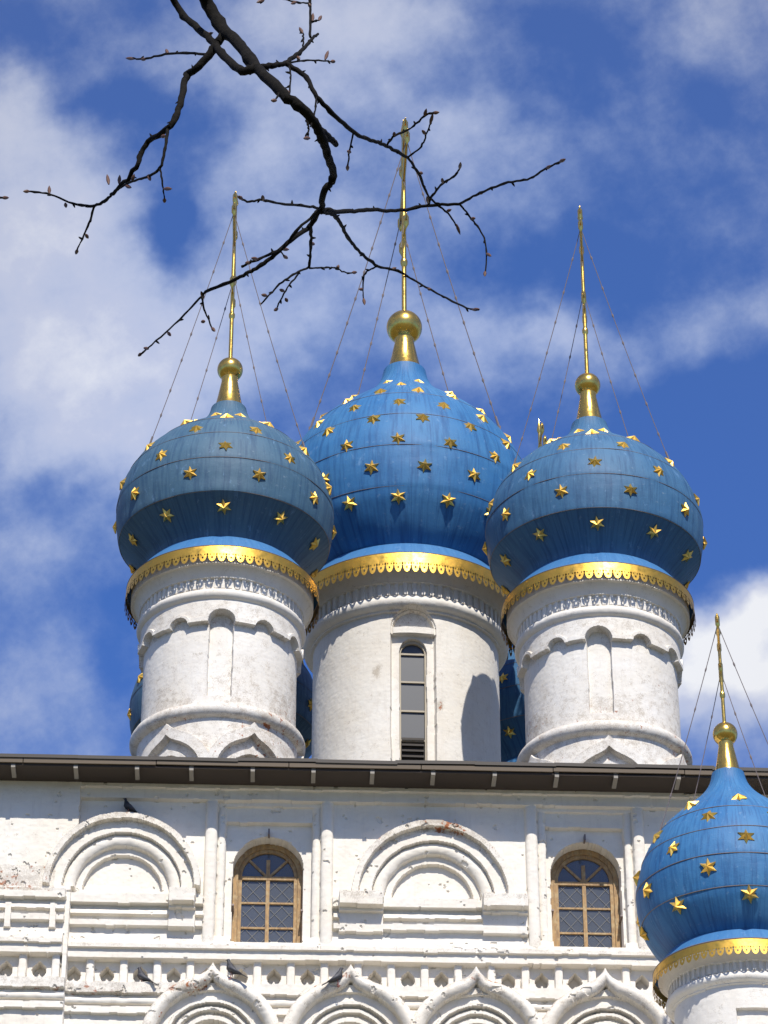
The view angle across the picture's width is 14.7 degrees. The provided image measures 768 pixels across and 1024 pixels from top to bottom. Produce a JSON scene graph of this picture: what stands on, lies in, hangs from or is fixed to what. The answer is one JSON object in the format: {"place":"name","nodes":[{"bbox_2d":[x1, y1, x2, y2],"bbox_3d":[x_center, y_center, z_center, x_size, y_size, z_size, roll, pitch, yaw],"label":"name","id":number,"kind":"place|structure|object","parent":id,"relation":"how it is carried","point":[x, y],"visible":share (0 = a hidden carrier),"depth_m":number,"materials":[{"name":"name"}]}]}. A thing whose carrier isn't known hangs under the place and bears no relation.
{"place":"outdoors","nodes":[
{"label":"outdoors","id":0,"kind":"place"},
{"bbox_2d":[0,118,767,1023],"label":"church","id":1,"kind":"structure","parent":0,"point":[466,812],"depth_m":44.59,"materials":[{"name":"paint"}]},
{"bbox_2d":[123,798,136,812],"bbox_3d":[-3.735,4.386,44.182,0.303,0.284,0.165,7,-33,-10],"label":"pigeon","id":2,"kind":"object","parent":1,"relation":"on","point":[128,806],"visible":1,"depth_m":44.13,"materials":[{"name":"grey"}]},
{"bbox_2d":[137,967,155,983],"bbox_3d":[-3.411,6.667,42.766,0.348,0.327,0.189,-16,-35,23],"label":"pigeon","id":3,"kind":"object","parent":1,"relation":"on","point":[142,976],"visible":1,"depth_m":42.73,"materials":[{"name":"grey"}]},
{"bbox_2d":[225,959,247,978],"bbox_3d":[-2.115,6.548,42.682,0.364,0.341,0.198,-12,-34,19],"label":"pigeon","id":4,"kind":"object","parent":1,"relation":"on","point":[231,968],"visible":1,"depth_m":42.64,"materials":[{"name":"grey"}]},
{"bbox_2d":[231,829,302,942],"bbox_3d":[-1.720,5.655,43.971,1.052,1.877,0.585,1,-32,-2],"label":"window","id":5,"kind":"structure","parent":1,"relation":"in","point":[266,906],"depth_m":44.16,"materials":[{"name":"paint"}]},
{"bbox_2d":[322,967,343,986],"bbox_3d":[-0.733,6.662,42.669,0.333,0.313,0.181,9,-33,-15],"label":"pigeon","id":6,"kind":"object","parent":1,"relation":"on","point":[337,976],"visible":1,"depth_m":42.62,"materials":[{"name":"grey"}]},
{"bbox_2d":[399,641,426,759],"bbox_3d":[0.516,3.590,53.477,0.565,2.894,0.114,2,-32,-3],"label":"drum window","id":7,"kind":"structure","parent":1,"relation":"in","point":[412,654],"depth_m":53.59,"materials":[{"name":"beige glass"}]},
{"bbox_2d":[550,834,622,947],"bbox_3d":[2.983,5.755,44.131,1.052,1.877,0.585,1,-32,-2],"label":"window","id":8,"kind":"structure","parent":1,"relation":"in","point":[585,905],"depth_m":44.32,"materials":[{"name":"paint"}]},
{"bbox_2d":[0,0,767,767],"label":"sky","id":9,"kind":"structure","parent":0,"point":[656,111],"materials":[{"name":"blue"}]},
{"label":"ground","id":10,"kind":"structure","parent":0,"visible":0},
{"bbox_2d":[0,0,565,356],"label":"tree","id":11,"kind":"object","parent":10,"relation":"on","point":[221,27],"visible":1,"depth_m":4.91,"materials":[{"name":"brown plant"}]}
]}

